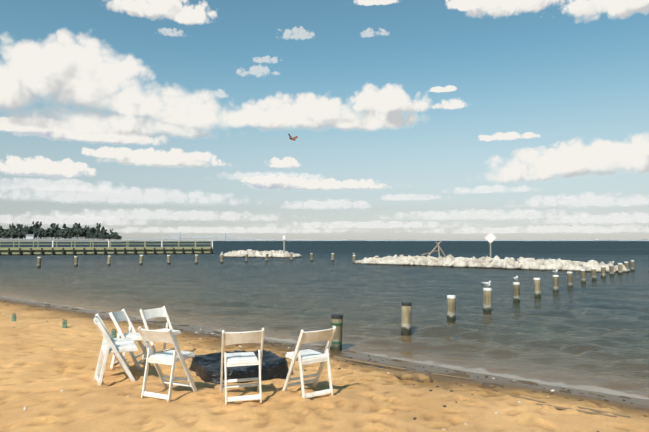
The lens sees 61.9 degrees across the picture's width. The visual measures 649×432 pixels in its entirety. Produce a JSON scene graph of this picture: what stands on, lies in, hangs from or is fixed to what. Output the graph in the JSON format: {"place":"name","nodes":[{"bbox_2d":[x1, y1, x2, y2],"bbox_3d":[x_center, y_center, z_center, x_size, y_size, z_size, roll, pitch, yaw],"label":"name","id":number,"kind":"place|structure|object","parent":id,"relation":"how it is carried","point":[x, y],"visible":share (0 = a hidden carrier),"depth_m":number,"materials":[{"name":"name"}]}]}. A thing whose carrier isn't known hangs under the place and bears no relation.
{"place":"outdoors","nodes":[
{"label":"outdoors","id":0,"kind":"place"},
{"bbox_2d":[0,155,96,178],"bbox_3d":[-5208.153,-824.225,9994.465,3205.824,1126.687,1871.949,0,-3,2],"label":"cloud","id":1,"kind":"structure","parent":0,"point":[65,168],"depth_m":10002.24,"materials":[{"name":"white"}]},
{"bbox_2d":[0,238,104,240],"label":"headland","id":2,"kind":"object","parent":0,"point":[72,239],"depth_m":955.08,"materials":[{"name":"grey"}]},
{"bbox_2d":[3,229,10,238],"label":"tree","id":3,"kind":"object","parent":2,"relation":"on","point":[6,236],"visible":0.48,"depth_m":998.37,"materials":[{"name":"green plant"}]},
{"bbox_2d":[10,230,17,238],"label":"tree","id":4,"kind":"object","parent":2,"relation":"on","point":[15,233],"visible":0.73,"depth_m":988.41,"materials":[{"name":"green plant"}]},
{"bbox_2d":[13,224,21,238],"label":"tree","id":5,"kind":"object","parent":2,"relation":"on","point":[19,227],"visible":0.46,"depth_m":995.36,"materials":[{"name":"green plant"}]},
{"bbox_2d":[16,231,23,238],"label":"tree","id":6,"kind":"object","parent":2,"relation":"on","point":[20,235],"visible":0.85,"depth_m":990.03,"materials":[{"name":"green plant"}]},
{"bbox_2d":[22,229,33,236],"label":"tree","id":7,"kind":"object","parent":2,"relation":"on","point":[24,233],"visible":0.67,"depth_m":981.75,"materials":[{"name":"green plant"}]},
{"bbox_2d":[26,234,33,238],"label":"headland house","id":8,"kind":"structure","parent":2,"relation":"on","point":[29,236],"depth_m":901.43,"materials":[{"name":"white"}]},
{"bbox_2d":[26,221,36,231],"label":"tree","id":9,"kind":"object","parent":2,"relation":"on","point":[30,228],"visible":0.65,"depth_m":988.88,"materials":[{"name":"green plant"}]},
{"bbox_2d":[47,223,58,238],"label":"tree","id":10,"kind":"object","parent":2,"relation":"on","point":[55,228],"visible":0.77,"depth_m":971.06,"materials":[{"name":"green plant"}]},
{"bbox_2d":[54,229,61,238],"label":"tree","id":11,"kind":"object","parent":2,"relation":"on","point":[58,232],"visible":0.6,"depth_m":965.14,"materials":[{"name":"green plant"}]},
{"bbox_2d":[61,223,69,238],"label":"tree","id":12,"kind":"object","parent":2,"relation":"on","point":[64,227],"visible":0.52,"depth_m":955.32,"materials":[{"name":"green plant"}]},
{"bbox_2d":[76,223,87,236],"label":"tree","id":13,"kind":"object","parent":2,"relation":"on","point":[79,229],"visible":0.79,"depth_m":943.26,"materials":[{"name":"green plant"}]},
{"bbox_2d":[81,225,88,238],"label":"tree","id":14,"kind":"object","parent":2,"relation":"on","point":[83,231],"visible":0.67,"depth_m":946.86,"materials":[{"name":"green plant"}]},
{"bbox_2d":[89,223,100,232],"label":"tree","id":15,"kind":"object","parent":2,"relation":"on","point":[92,229],"visible":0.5,"depth_m":937.63,"materials":[{"name":"green plant"}]},
{"bbox_2d":[107,233,115,240],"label":"tree","id":16,"kind":"object","parent":2,"relation":"on","point":[112,235],"visible":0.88,"depth_m":921.80,"materials":[{"name":"green plant"}]},
{"bbox_2d":[0,172,174,212],"bbox_3d":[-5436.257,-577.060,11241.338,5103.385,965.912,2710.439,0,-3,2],"label":"cloud","id":17,"kind":"structure","parent":0,"point":[66,185],"depth_m":11176.17,"materials":[{"name":"white"}]},
{"bbox_2d":[0,204,218,233],"bbox_3d":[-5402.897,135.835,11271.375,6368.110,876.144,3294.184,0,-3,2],"label":"cloud","id":18,"kind":"structure","parent":0,"point":[111,220],"depth_m":11339.70,"materials":[{"name":"white"}]},
{"bbox_2d":[0,117,225,167],"bbox_3d":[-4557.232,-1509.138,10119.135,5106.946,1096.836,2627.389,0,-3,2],"label":"cloud","id":19,"kind":"structure","parent":0,"point":[60,133],"depth_m":10091.36,"materials":[{"name":"white"}]},
{"bbox_2d":[0,11,305,188],"bbox_3d":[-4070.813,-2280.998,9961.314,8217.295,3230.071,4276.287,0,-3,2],"label":"cloud","id":20,"kind":"structure","parent":0,"point":[63,66],"depth_m":9887.38,"materials":[{"name":"white"}]},
{"bbox_2d":[25,136,280,189],"bbox_3d":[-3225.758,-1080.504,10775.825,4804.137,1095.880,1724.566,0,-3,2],"label":"cloud","id":21,"kind":"structure","parent":0,"point":[171,158],"depth_m":10727.98,"materials":[{"name":"white"}]},
{"bbox_2d":[0,184,318,228],"bbox_3d":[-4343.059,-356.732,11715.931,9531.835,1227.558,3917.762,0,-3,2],"label":"cloud","id":22,"kind":"structure","parent":0,"point":[134,195],"depth_m":11711.71,"materials":[{"name":"white"}]},
{"bbox_2d":[107,0,216,24],"bbox_3d":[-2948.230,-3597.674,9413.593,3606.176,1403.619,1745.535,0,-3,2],"label":"cloud","id":23,"kind":"structure","parent":0,"point":[176,11],"depth_m":9457.88,"materials":[{"name":"white"}]},
{"bbox_2d":[160,28,180,35],"bbox_3d":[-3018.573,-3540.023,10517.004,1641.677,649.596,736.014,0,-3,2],"label":"cloud","id":24,"kind":"structure","parent":0,"point":[169,32],"depth_m":10509.31,"materials":[{"name":"white"}]},
{"bbox_2d":[7,201,337,233],"bbox_3d":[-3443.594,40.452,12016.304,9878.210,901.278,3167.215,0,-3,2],"label":"cloud","id":25,"kind":"structure","parent":0,"point":[147,214],"depth_m":12042.88,"materials":[{"name":"white"}]},
{"bbox_2d":[113,240,278,240],"bbox_3d":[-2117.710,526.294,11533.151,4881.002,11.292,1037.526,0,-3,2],"label":"shore","id":26,"kind":"structure","parent":0,"point":[200,240],"depth_m":11643.22,"materials":[{"name":"blue"}]},
{"bbox_2d":[208,89,225,97],"bbox_3d":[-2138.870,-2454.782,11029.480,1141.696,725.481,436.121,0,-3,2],"label":"cloud","id":27,"kind":"structure","parent":0,"point":[220,93],"depth_m":11021.24,"materials":[{"name":"white"}]},
{"bbox_2d":[100,219,367,233],"bbox_3d":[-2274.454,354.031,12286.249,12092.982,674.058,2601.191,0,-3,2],"label":"cloud","id":28,"kind":"structure","parent":0,"point":[220,230],"depth_m":12280.26,"materials":[{"name":"white"}]},
{"bbox_2d":[187,172,340,194],"bbox_3d":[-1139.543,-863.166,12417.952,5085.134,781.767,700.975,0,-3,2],"label":"cloud","id":29,"kind":"structure","parent":0,"point":[237,175],"depth_m":12396.52,"materials":[{"name":"white"}]},
{"bbox_2d":[253,56,276,62],"bbox_3d":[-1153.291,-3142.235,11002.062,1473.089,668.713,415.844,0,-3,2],"label":"cloud","id":30,"kind":"structure","parent":0,"point":[265,59],"depth_m":10988.71,"materials":[{"name":"white"}]},
{"bbox_2d":[236,58,300,96],"bbox_3d":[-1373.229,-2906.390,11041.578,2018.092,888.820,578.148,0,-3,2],"label":"cloud","id":31,"kind":"structure","parent":0,"point":[257,70],"depth_m":11027.07,"materials":[{"name":"white"}]},
{"bbox_2d":[265,157,301,168],"bbox_3d":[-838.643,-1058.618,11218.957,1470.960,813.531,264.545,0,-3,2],"label":"cloud","id":32,"kind":"structure","parent":0,"point":[288,162],"depth_m":11214.90,"materials":[{"name":"white"}]},
{"bbox_2d":[186,163,386,189],"bbox_3d":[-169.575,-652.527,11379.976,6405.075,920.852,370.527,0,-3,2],"label":"cloud","id":33,"kind":"structure","parent":0,"point":[281,181],"depth_m":11374.92,"materials":[{"name":"white"}]},
{"bbox_2d":[282,26,313,59],"bbox_3d":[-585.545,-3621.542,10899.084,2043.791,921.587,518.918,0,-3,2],"label":"cloud","id":34,"kind":"structure","parent":0,"point":[302,34],"depth_m":10889.16,"materials":[{"name":"white"}]},
{"bbox_2d":[173,84,429,167],"bbox_3d":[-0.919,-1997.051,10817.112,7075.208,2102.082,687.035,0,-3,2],"label":"cloud","id":35,"kind":"structure","parent":0,"point":[375,108],"depth_m":10800.53,"materials":[{"name":"white"}]},
{"bbox_2d":[0,241,648,399],"bbox_3d":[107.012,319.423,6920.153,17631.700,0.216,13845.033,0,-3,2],"label":"water","id":36,"kind":"structure","parent":0,"point":[590,334],"depth_m":19.55,"materials":[{"name":"liquid"}]},
{"bbox_2d":[37,257,41,266],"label":"pile","id":37,"kind":"object","parent":36,"relation":"in","point":[38,261],"visible":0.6,"depth_m":42.19,"materials":[{"name":"brown wood"}]},
{"bbox_2d":[74,256,77,265],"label":"pile","id":38,"kind":"object","parent":36,"relation":"in","point":[75,260],"visible":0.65,"depth_m":44.49,"materials":[{"name":"brown wood"}]},
{"bbox_2d":[0,240,212,254],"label":"pier","id":39,"kind":"structure","parent":36,"relation":"in","point":[71,250],"depth_m":80.93,"materials":[{"name":"beige wood"}]},
{"bbox_2d":[107,256,110,264],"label":"pile","id":40,"kind":"object","parent":36,"relation":"in","point":[109,261],"visible":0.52,"depth_m":46.17,"materials":[{"name":"brown wood"}]},
{"bbox_2d":[139,255,143,264],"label":"pile","id":41,"kind":"object","parent":36,"relation":"in","point":[141,260],"visible":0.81,"depth_m":47.00,"materials":[{"name":"brown wood"}]},
{"bbox_2d":[167,255,170,263],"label":"pile","id":42,"kind":"object","parent":36,"relation":"in","point":[168,260],"visible":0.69,"depth_m":48.88,"materials":[{"name":"brown wood"}]},
{"bbox_2d":[220,254,223,262],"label":"pile","id":43,"kind":"object","parent":36,"relation":"in","point":[221,257],"visible":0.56,"depth_m":50.88,"materials":[{"name":"brown wood"}]},
{"bbox_2d":[219,249,301,257],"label":"jetty rock","id":44,"kind":"object","parent":36,"relation":"in","point":[260,254],"visible":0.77,"depth_m":67.20,"materials":[{"name":"white stone"}]},
{"bbox_2d":[283,236,285,253],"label":"post","id":45,"kind":"object","parent":44,"relation":"on","point":[284,238],"visible":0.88,"depth_m":66.03,"materials":[{"name":"grey"}]},
{"bbox_2d":[330,314,342,350],"bbox_3d":[0.210,2.486,10.069,0.266,1.286,0.240,1,-3,-26],"label":"pile","id":46,"kind":"object","parent":36,"relation":"in","point":[337,323],"visible":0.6,"depth_m":10.00,"materials":[{"name":"brown wood"}]},
{"bbox_2d":[401,302,411,334],"bbox_3d":[1.822,2.583,12.102,0.234,1.277,0.332,-2,-3,31],"label":"pile","id":47,"kind":"object","parent":36,"relation":"in","point":[405,318],"visible":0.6,"depth_m":12.05,"materials":[{"name":"brown wood"}]},
{"bbox_2d":[447,295,455,320],"bbox_3d":[3.279,2.683,13.986,0.248,1.251,0.275,-1,-3,27],"label":"pile","id":48,"kind":"object","parent":36,"relation":"in","point":[451,307],"visible":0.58,"depth_m":13.90,"materials":[{"name":"brown wood"}]},
{"bbox_2d":[483,288,491,312],"bbox_3d":[4.719,2.740,15.681,0.260,1.293,0.260,1,-3,-21],"label":"pile","id":49,"kind":"object","parent":36,"relation":"in","point":[486,300],"visible":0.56,"depth_m":15.60,"materials":[{"name":"brown wood"}]},
{"bbox_2d":[481,281,490,287],"bbox_3d":[4.704,1.987,15.733,0.110,0.215,0.370,2,-4,-43],"label":"gull","id":50,"kind":"object","parent":49,"relation":"on","point":[486,283],"visible":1,"depth_m":15.69,"materials":[{"name":"white"}]},
{"bbox_2d":[485,232,495,257],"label":"diamond sign","id":51,"kind":"object","parent":36,"relation":"in","point":[490,237],"visible":0.9,"depth_m":51.48,"materials":[{"name":"grey metal"}]},
{"bbox_2d":[354,254,630,272],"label":"jetty rock","id":52,"kind":"object","parent":36,"relation":"in","point":[496,262],"visible":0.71,"depth_m":40.30,"materials":[{"name":"white stone"}]},
{"bbox_2d":[422,240,445,257],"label":"tripod","id":53,"kind":"object","parent":52,"relation":"on","point":[430,253],"visible":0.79,"depth_m":51.64,"materials":[{"name":"beige"}]},
{"bbox_2d":[513,282,519,301],"bbox_3d":[6.436,2.862,18.136,0.245,1.273,0.260,1,-3,-21],"label":"pile","id":54,"kind":"object","parent":36,"relation":"in","point":[516,291],"visible":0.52,"depth_m":18.05,"materials":[{"name":"brown wood"}]},
{"bbox_2d":[533,278,540,296],"bbox_3d":[7.818,2.925,19.844,0.271,1.304,0.244,-1,-3,20],"label":"pile","id":55,"kind":"object","parent":36,"relation":"in","point":[537,289],"visible":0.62,"depth_m":19.77,"materials":[{"name":"brown wood"}]},
{"bbox_2d":[553,275,558,291],"bbox_3d":[9.286,3.016,21.702,0.229,1.292,0.236,0,-3,9],"label":"pile","id":56,"kind":"object","parent":36,"relation":"in","point":[555,283],"visible":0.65,"depth_m":21.62,"materials":[{"name":"brown wood"}]},
{"bbox_2d":[567,272,572,286],"bbox_3d":[10.765,3.097,23.703,0.228,1.314,0.320,-2,-3,38],"label":"pile","id":57,"kind":"object","parent":36,"relation":"in","point":[569,280],"visible":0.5,"depth_m":23.61,"materials":[{"name":"brown wood"}]},
{"bbox_2d":[580,269,585,282],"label":"pile","id":58,"kind":"object","parent":36,"relation":"in","point":[583,277],"visible":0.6,"depth_m":26.35,"materials":[{"name":"brown wood"}]},
{"bbox_2d":[591,268,596,279],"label":"pile","id":59,"kind":"object","parent":36,"relation":"in","point":[593,273],"visible":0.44,"depth_m":28.29,"materials":[{"name":"brown wood"}]},
{"bbox_2d":[601,266,605,277],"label":"pile","id":60,"kind":"object","parent":36,"relation":"in","point":[603,271],"visible":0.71,"depth_m":30.13,"materials":[{"name":"brown wood"}]},
{"bbox_2d":[609,265,613,275],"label":"pile","id":61,"kind":"object","parent":36,"relation":"in","point":[611,269],"visible":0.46,"depth_m":31.82,"materials":[{"name":"brown wood"}]},
{"bbox_2d":[618,263,622,274],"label":"pile","id":62,"kind":"object","parent":36,"relation":"in","point":[620,271],"visible":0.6,"depth_m":33.18,"materials":[{"name":"brown wood"}]},
{"bbox_2d":[624,262,628,272],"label":"pile","id":63,"kind":"object","parent":36,"relation":"in","point":[626,265],"visible":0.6,"depth_m":35.25,"materials":[{"name":"brown wood"}]},
{"bbox_2d":[631,260,634,270],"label":"pile","id":64,"kind":"object","parent":36,"relation":"in","point":[632,265],"visible":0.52,"depth_m":36.93,"materials":[{"name":"brown wood"}]},
{"bbox_2d":[0,296,648,431],"bbox_3d":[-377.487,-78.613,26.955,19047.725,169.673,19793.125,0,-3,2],"label":"sand","id":65,"kind":"structure","parent":0,"point":[38,373],"depth_m":6.09,"materials":[{"name":"beige sand"}]},
{"bbox_2d":[11,313,15,320],"bbox_3d":[-6.755,2.208,11.767,0.094,0.168,0.094,0,-3,2],"label":"mason jar lantern","id":66,"kind":"object","parent":65,"relation":"on","point":[13,316],"visible":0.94,"depth_m":11.73,"materials":[{"name":"green glass"}]},
{"bbox_2d":[62,320,66,327],"bbox_3d":[-5.224,2.174,10.871,0.094,0.168,0.094,0,-3,2],"label":"mason jar lantern","id":67,"kind":"object","parent":65,"relation":"on","point":[64,323],"visible":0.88,"depth_m":10.84,"materials":[{"name":"green glass"}]},
{"bbox_2d":[111,329,115,337],"bbox_3d":[-3.941,2.200,10.114,0.094,0.168,0.094,0,-3,2],"label":"mason jar lantern","id":68,"kind":"object","parent":65,"relation":"on","point":[113,333],"visible":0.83,"depth_m":10.08,"materials":[{"name":"green glass"}]},
{"bbox_2d":[94,313,134,375],"bbox_3d":[-2.705,1.669,6.947,0.491,0.793,0.440,2,-3,-23],"label":"folding chair","id":69,"kind":"object","parent":65,"relation":"on","point":[98,319],"visible":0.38,"depth_m":6.97,"materials":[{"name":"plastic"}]},
{"bbox_2d":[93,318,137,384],"bbox_3d":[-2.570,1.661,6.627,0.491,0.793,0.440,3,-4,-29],"label":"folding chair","id":70,"kind":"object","parent":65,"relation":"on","point":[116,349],"visible":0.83,"depth_m":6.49,"materials":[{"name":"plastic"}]},
{"bbox_2d":[109,309,152,370],"bbox_3d":[-2.683,1.713,7.511,0.491,0.793,0.440,1,-4,2],"label":"folding chair","id":71,"kind":"object","parent":65,"relation":"on","point":[118,316],"visible":0.67,"depth_m":7.42,"materials":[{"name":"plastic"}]},
{"bbox_2d":[139,306,180,358],"bbox_3d":[-2.438,1.780,8.088,0.491,0.793,0.440,-2,-2,36],"label":"folding chair","id":72,"kind":"object","parent":65,"relation":"on","point":[147,314],"visible":0.58,"depth_m":8.15,"materials":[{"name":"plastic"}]},
{"bbox_2d":[138,326,197,401],"bbox_3d":[-1.708,1.587,5.911,0.440,0.793,0.491,-2,-3,26],"label":"folding chair","id":73,"kind":"object","parent":65,"relation":"on","point":[171,357],"visible":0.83,"depth_m":5.81,"materials":[{"name":"plastic"}]},
{"bbox_2d":[189,349,288,383],"bbox_3d":[-1.136,2.024,7.300,1.238,0.228,1.239,1,-3,-26],"label":"covered fire pit","id":74,"kind":"object","parent":65,"relation":"on","point":[206,368],"visible":0.56,"depth_m":6.97,"materials":[{"name":"black plastic"}]},
{"bbox_2d":[220,328,263,404],"bbox_3d":[-0.895,1.589,5.841,0.440,0.793,0.491,0,-3,-14],"label":"folding chair","id":75,"kind":"object","parent":65,"relation":"on","point":[239,358],"visible":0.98,"depth_m":5.71,"materials":[{"name":"plastic"}]},
{"bbox_2d":[282,326,335,397],"bbox_3d":[-0.175,1.625,6.080,0.440,0.793,0.491,1,-2,-33],"label":"folding chair","id":76,"kind":"object","parent":65,"relation":"on","point":[305,357],"visible":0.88,"depth_m":5.99,"materials":[{"name":"plastic"}]},
{"bbox_2d":[0,296,641,417],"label":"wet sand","id":77,"kind":"structure","parent":65,"relation":"on","point":[450,375],"depth_m":7.93,"materials":[{"name":"brown sand"}]},
{"bbox_2d":[4,302,646,431],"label":"beach pebbles","id":78,"kind":"object","parent":65,"relation":"on","point":[25,408],"visible":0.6,"depth_m":7.54,"materials":[{"name":"grey stone"}]},
{"bbox_2d":[396,371,432,382],"bbox_3d":[1.208,2.197,7.345,0.520,0.168,0.235,-2,-3,33],"label":"sand mound","id":79,"kind":"object","parent":65,"relation":"on","point":[416,376],"visible":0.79,"depth_m":7.25,"materials":[{"name":"beige sand"}]},
{"bbox_2d":[0,0,648,240],"label":"sky","id":80,"kind":"structure","parent":0,"point":[546,72],"materials":[{"name":"blue"}]},
{"bbox_2d":[235,189,418,221],"bbox_3d":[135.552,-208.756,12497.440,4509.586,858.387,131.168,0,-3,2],"label":"cloud","id":81,"kind":"structure","parent":0,"point":[336,204],"depth_m":12496.87,"materials":[{"name":"white"}]},
{"bbox_2d":[230,210,482,233],"bbox_3d":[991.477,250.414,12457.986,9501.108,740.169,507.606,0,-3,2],"label":"cloud","id":82,"kind":"structure","parent":0,"point":[369,224],"depth_m":12458.02,"materials":[{"name":"white"}]},
{"bbox_2d":[362,28,386,36],"bbox_3d":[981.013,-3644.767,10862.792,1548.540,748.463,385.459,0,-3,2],"label":"cloud","id":83,"kind":"structure","parent":0,"point":[368,33],"depth_m":10855.62,"materials":[{"name":"white"}]},
{"bbox_2d":[354,0,397,5],"bbox_3d":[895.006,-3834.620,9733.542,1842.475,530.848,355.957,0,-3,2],"label":"cloud","id":84,"kind":"structure","parent":0,"point":[372,2],"depth_m":9730.52,"materials":[{"name":"white"}]},
{"bbox_2d":[340,184,482,211],"bbox_3d":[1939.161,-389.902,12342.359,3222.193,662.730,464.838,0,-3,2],"label":"cloud","id":85,"kind":"structure","parent":0,"point":[404,197],"depth_m":12344.77,"materials":[{"name":"white"}]},
{"bbox_2d":[305,198,587,233],"bbox_3d":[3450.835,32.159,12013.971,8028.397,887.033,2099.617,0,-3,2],"label":"cloud","id":86,"kind":"structure","parent":0,"point":[517,214],"depth_m":11992.80,"materials":[{"name":"white"}]},
{"bbox_2d":[430,85,464,109],"bbox_3d":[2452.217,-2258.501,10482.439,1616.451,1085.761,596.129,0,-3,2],"label":"cloud","id":87,"kind":"structure","parent":0,"point":[454,103],"depth_m":10491.29,"materials":[{"name":"white"}]},
{"bbox_2d":[312,239,648,240],"bbox_3d":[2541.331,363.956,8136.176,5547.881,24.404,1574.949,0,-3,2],"label":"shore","id":88,"kind":"structure","parent":0,"point":[482,240],"depth_m":8643.30,"materials":[{"name":"blue"}]},
{"bbox_2d":[339,213,648,233],"bbox_3d":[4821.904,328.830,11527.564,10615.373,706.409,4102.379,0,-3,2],"label":"cloud","id":89,"kind":"structure","parent":0,"point":[576,229],"depth_m":11534.08,"materials":[{"name":"white"}]},
{"bbox_2d":[446,0,564,16],"bbox_3d":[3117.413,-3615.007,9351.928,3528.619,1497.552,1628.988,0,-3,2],"label":"cloud","id":90,"kind":"structure","parent":0,"point":[473,8],"depth_m":9388.25,"materials":[{"name":"white"}]},
{"bbox_2d":[435,181,579,208],"bbox_3d":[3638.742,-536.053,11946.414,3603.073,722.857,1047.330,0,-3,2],"label":"cloud","id":91,"kind":"structure","parent":0,"point":[499,188],"depth_m":11942.29,"materials":[{"name":"white"}]},
{"bbox_2d":[494,146,544,169],"bbox_3d":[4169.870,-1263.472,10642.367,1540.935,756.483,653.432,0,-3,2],"label":"cloud","id":92,"kind":"structure","parent":0,"point":[541,148],"depth_m":10614.14,"materials":[{"name":"white"}]},
{"bbox_2d":[478,132,576,152],"bbox_3d":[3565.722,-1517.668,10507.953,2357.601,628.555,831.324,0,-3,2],"label":"cloud","id":93,"kind":"structure","parent":0,"point":[507,136],"depth_m":10497.69,"materials":[{"name":"white"}]},
{"bbox_2d":[436,180,648,228],"bbox_3d":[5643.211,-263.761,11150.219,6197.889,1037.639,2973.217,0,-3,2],"label":"cloud","id":94,"kind":"structure","parent":0,"point":[588,199],"depth_m":11256.37,"materials":[{"name":"white"}]},
{"bbox_2d":[467,205,648,233],"bbox_3d":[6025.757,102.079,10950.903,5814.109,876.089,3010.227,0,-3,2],"label":"cloud","id":95,"kind":"structure","parent":0,"point":[623,218],"depth_m":11095.21,"materials":[{"name":"white"}]},
{"bbox_2d":[477,134,648,181],"bbox_3d":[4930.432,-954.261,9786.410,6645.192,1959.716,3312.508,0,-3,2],"label":"cloud","id":96,"kind":"structure","parent":0,"point":[572,158],"depth_m":9932.93,"materials":[{"name":"white"}]},
{"bbox_2d":[562,0,648,21],"bbox_3d":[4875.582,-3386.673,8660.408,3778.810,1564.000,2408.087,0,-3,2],"label":"cloud","id":97,"kind":"structure","parent":0,"point":[587,9],"depth_m":8815.89,"materials":[{"name":"white"}]},
{"label":"water sheet","id":98,"kind":"structure","parent":0,"visible":0},
{"bbox_2d":[122,233,305,240],"bbox_3d":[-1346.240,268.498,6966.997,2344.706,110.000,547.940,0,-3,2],"label":"bridge","id":99,"kind":"structure","parent":98,"relation":"on","point":[210,237],"depth_m":7000.99,"materials":[{"name":"silver metal"}]}
]}

